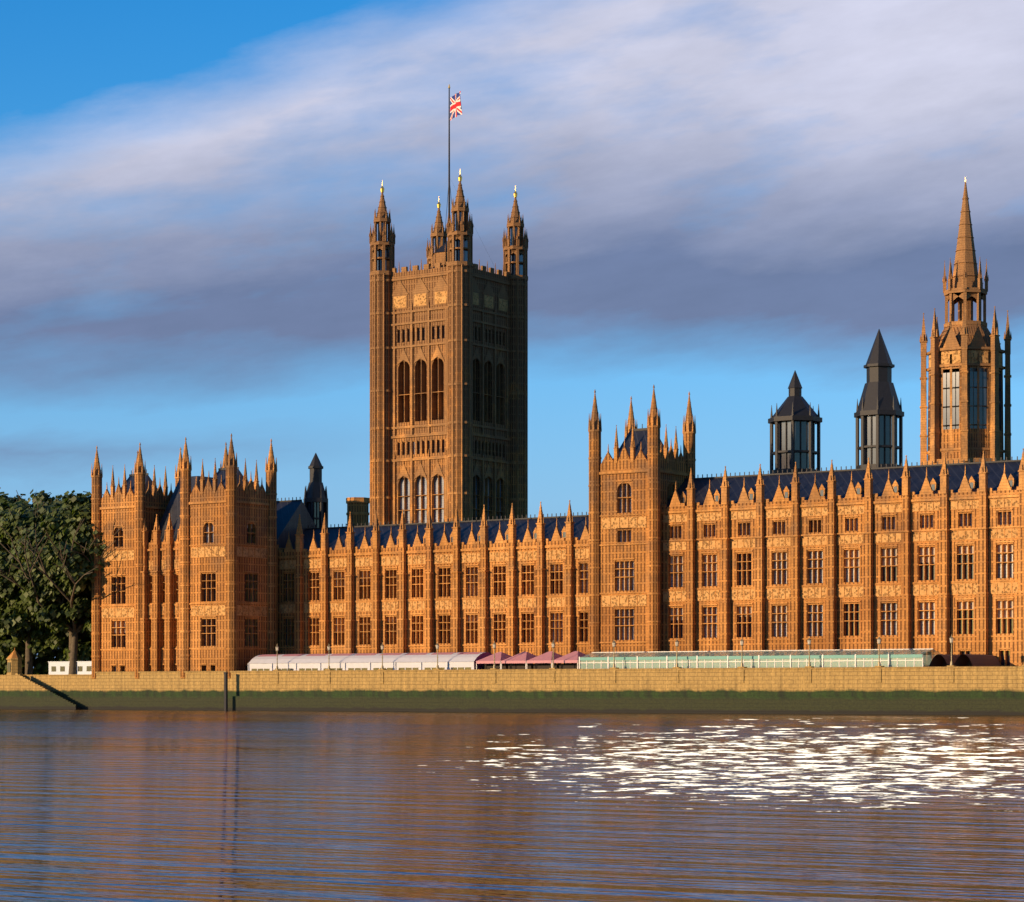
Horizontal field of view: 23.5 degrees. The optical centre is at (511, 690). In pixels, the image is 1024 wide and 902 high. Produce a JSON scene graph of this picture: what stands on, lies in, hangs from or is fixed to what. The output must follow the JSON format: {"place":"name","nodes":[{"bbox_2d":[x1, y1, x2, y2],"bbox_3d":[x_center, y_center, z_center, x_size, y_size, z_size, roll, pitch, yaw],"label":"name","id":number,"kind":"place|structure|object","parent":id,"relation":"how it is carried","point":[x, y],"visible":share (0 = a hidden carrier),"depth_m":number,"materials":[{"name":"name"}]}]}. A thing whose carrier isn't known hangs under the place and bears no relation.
{"place":"outdoors","nodes":[
{"label":"outdoors","id":0,"kind":"place"},
{"bbox_2d":[0,487,31,651],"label":"garden tree","id":1,"kind":"object","parent":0,"point":[13,500],"depth_m":462.85,"materials":[{"name":"green plant"}]},
{"bbox_2d":[0,499,33,637],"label":"garden tree","id":2,"kind":"object","parent":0,"point":[4,504],"visible":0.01,"depth_m":433.98,"materials":[{"name":"green plant"}]},
{"bbox_2d":[0,544,53,658],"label":"garden tree","id":3,"kind":"object","parent":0,"point":[3,550],"depth_m":434.28,"materials":[{"name":"green plant"}]},
{"bbox_2d":[0,500,59,674],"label":"garden tree","id":4,"kind":"object","parent":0,"point":[14,623],"depth_m":422.77,"materials":[{"name":"green plant"}]},
{"bbox_2d":[0,495,62,656],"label":"garden tree","id":5,"kind":"object","parent":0,"point":[48,503],"depth_m":448.72,"materials":[{"name":"green plant"}]},
{"bbox_2d":[16,489,68,651],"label":"garden tree","id":6,"kind":"object","parent":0,"point":[42,496],"depth_m":458.58,"materials":[{"name":"green plant"}]},
{"bbox_2d":[6,507,104,642],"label":"garden tree","id":7,"kind":"object","parent":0,"point":[55,626],"depth_m":421.23,"materials":[{"name":"green plant"}]},
{"bbox_2d":[0,505,115,660],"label":"garden tree","id":8,"kind":"object","parent":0,"point":[57,640],"depth_m":418.05,"materials":[{"name":"green plant"}]},
{"bbox_2d":[0,490,121,674],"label":"garden tree","id":9,"kind":"object","parent":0,"point":[77,508],"depth_m":415.41,"materials":[{"name":"green plant"}]},
{"bbox_2d":[78,631,91,645],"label":"garden tree","id":10,"kind":"object","parent":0,"point":[83,640],"depth_m":441.44,"materials":[{"name":"green plant"}]},
{"bbox_2d":[0,709,1023,901],"bbox_3d":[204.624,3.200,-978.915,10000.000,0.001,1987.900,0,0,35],"label":"river water","id":11,"kind":"structure","parent":0,"point":[227,806],"depth_m":67.28,"materials":[{"name":"liquid"}]},
{"bbox_2d":[0,0,1023,657],"label":"sky","id":12,"kind":"structure","parent":0,"point":[720,201],"materials":[{"name":"blue"}]},
{"bbox_2d":[92,265,1023,678],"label":"palace walls","id":13,"kind":"structure","parent":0,"point":[166,641],"depth_m":393.87,"materials":[{"name":"brown stone"}]},
{"bbox_2d":[102,291,1018,617],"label":"carved stone panels","id":14,"kind":"object","parent":13,"relation":"attached to","point":[634,523],"visible":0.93,"depth_m":368.95,"materials":[{"name":"brown stone"}]},
{"bbox_2d":[114,211,1012,671],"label":"window openings","id":15,"kind":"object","parent":13,"relation":"in","point":[870,433],"depth_m":391.09,"materials":[{"name":"black glass"}]},
{"bbox_2d":[114,478,1012,632],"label":"palace window blinds","id":16,"kind":"object","parent":13,"relation":"in","point":[895,563],"visible":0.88,"depth_m":350.46,"materials":[{"name":"beige fabric"}]},
{"bbox_2d":[115,442,1012,671],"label":"window panes","id":17,"kind":"structure","parent":13,"relation":"in","point":[775,562],"depth_m":363.60,"materials":[{"name":"glass"}]},
{"bbox_2d":[121,430,1020,550],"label":"palace slate roofs","id":18,"kind":"structure","parent":13,"relation":"on","point":[288,513],"depth_m":373.80,"materials":[{"name":"stone"}]},
{"bbox_2d":[129,88,1020,529],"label":"flagpole and ironwork","id":19,"kind":"object","parent":13,"relation":"attached to","point":[879,398],"visible":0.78,"depth_m":384.09,"materials":[{"name":"black metal"}]},
{"bbox_2d":[450,91,461,120],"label":"union flag","id":20,"kind":"object","parent":19,"relation":"attached to","point":[455,106],"visible":1,"depth_m":483.95,"materials":[{"name":"fabric"}]},
{"bbox_2d":[380,84,965,207],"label":"gilded finials","id":21,"kind":"object","parent":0,"point":[438,203],"visible":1,"depth_m":486.14,"materials":[{"name":"gold metal"}]},
{"bbox_2d":[579,649,922,668],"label":"marquee frame","id":22,"kind":"object","parent":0,"point":[758,661],"visible":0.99,"depth_m":346.90,"materials":[{"name":"white metal"}]},
{"bbox_2d":[580,654,922,659],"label":"conservatory fascia","id":23,"kind":"structure","parent":22,"relation":"attached to","point":[763,657],"depth_m":345.50,"materials":[{"name":"white metal"}]},
{"label":"ground","id":24,"kind":"structure","parent":0,"visible":0},
{"bbox_2d":[0,637,91,674],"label":"garden shrub foliage","id":25,"kind":"object","parent":24,"relation":"on","point":[41,665],"visible":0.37,"depth_m":431.49,"materials":[{"name":"green plant"}]},
{"bbox_2d":[49,661,91,674],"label":"site cabin","id":26,"kind":"object","parent":24,"relation":"on","point":[83,664],"visible":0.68,"depth_m":424.01,"materials":[{"name":"white"}]},
{"bbox_2d":[51,666,90,671],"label":"windows","id":27,"kind":"structure","parent":26,"relation":"in","point":[53,668],"depth_m":424.51,"materials":[{"name":"glass"}]},
{"bbox_2d":[248,652,483,670],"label":"white marquee canvas","id":28,"kind":"object","parent":24,"relation":"on","point":[403,660],"visible":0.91,"depth_m":386.02,"materials":[{"name":"white fabric"}]},
{"bbox_2d":[251,667,470,670],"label":"marquee windows","id":29,"kind":"structure","parent":28,"relation":"in","point":[443,668],"depth_m":385.72,"materials":[{"name":"glass"}]},
{"bbox_2d":[260,652,480,655],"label":"marquee roof","id":30,"kind":"structure","parent":28,"relation":"attached to","point":[439,653],"depth_m":387.67,"materials":[{"name":"white fabric"}]},
{"bbox_2d":[249,652,498,668],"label":"marquee gable ends","id":31,"kind":"object","parent":28,"relation":"attached to","point":[481,656],"visible":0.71,"depth_m":375.07,"materials":[{"name":"fabric"}]},
{"bbox_2d":[476,660,577,668],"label":"marquee posts","id":32,"kind":"object","parent":24,"relation":"on","point":[500,663],"visible":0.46,"depth_m":370.69,"materials":[{"name":"metal"}]},
{"bbox_2d":[483,664,578,668],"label":"pink pavilion interior","id":33,"kind":"object","parent":24,"relation":"on","point":[534,666],"visible":0.32,"depth_m":369.64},
{"bbox_2d":[476,651,585,663],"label":"pink pavilion roofs","id":34,"kind":"structure","parent":33,"relation":"on","point":[546,657],"depth_m":368.91,"materials":[{"name":"pink fabric"}]},
{"bbox_2d":[91,181,1023,665],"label":"stone trim","id":35,"kind":"structure","parent":24,"relation":"on","point":[965,279],"depth_m":408.42,"materials":[{"name":"brown stone"}]},
{"bbox_2d":[580,649,940,668],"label":"marquee","id":36,"kind":"object","parent":24,"relation":"on","point":[929,655],"visible":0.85,"depth_m":345.95},
{"bbox_2d":[929,654,1000,666],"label":"entrance awnings","id":37,"kind":"object","parent":24,"relation":"on","point":[941,660],"visible":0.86,"depth_m":332.20,"materials":[{"name":"brown fabric"}]},
{"label":"river bed ground","id":38,"kind":"structure","parent":0,"visible":0},
{"bbox_2d":[0,658,81,709],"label":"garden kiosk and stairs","id":39,"kind":"object","parent":38,"relation":"on","point":[18,690],"visible":0.45,"depth_m":422.32,"materials":[{"name":"beige stone"}]},
{"bbox_2d":[7,662,10,671],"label":"turret opening","id":40,"kind":"object","parent":39,"relation":"attached to","point":[8,666],"visible":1,"depth_m":425.35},
{"bbox_2d":[7,647,21,657],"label":"turret roof","id":41,"kind":"structure","parent":39,"relation":"attached to","point":[14,654],"depth_m":425.79,"materials":[{"name":"beige stone"}]},
{"bbox_2d":[224,672,227,709],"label":"mooring pile","id":42,"kind":"object","parent":38,"relation":"on","point":[225,690],"visible":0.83,"depth_m":396.21,"materials":[{"name":"wood"}]},
{"bbox_2d":[26,665,1023,714],"bbox_3d":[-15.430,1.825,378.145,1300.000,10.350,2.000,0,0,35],"label":"river wall","id":43,"kind":"structure","parent":38,"relation":"on","point":[971,690],"depth_m":360.35,"materials":[{"name":"stone"}]},
{"bbox_2d":[276,634,952,669],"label":"terrace lamp standards","id":44,"kind":"object","parent":43,"relation":"on","point":[553,665],"visible":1,"depth_m":357.15,"materials":[{"name":"metal"}]},
{"bbox_2d":[276,638,953,649],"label":"terrace lanterns","id":45,"kind":"object","parent":44,"relation":"on","point":[676,643],"visible":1,"depth_m":357.00,"materials":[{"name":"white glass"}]}
]}

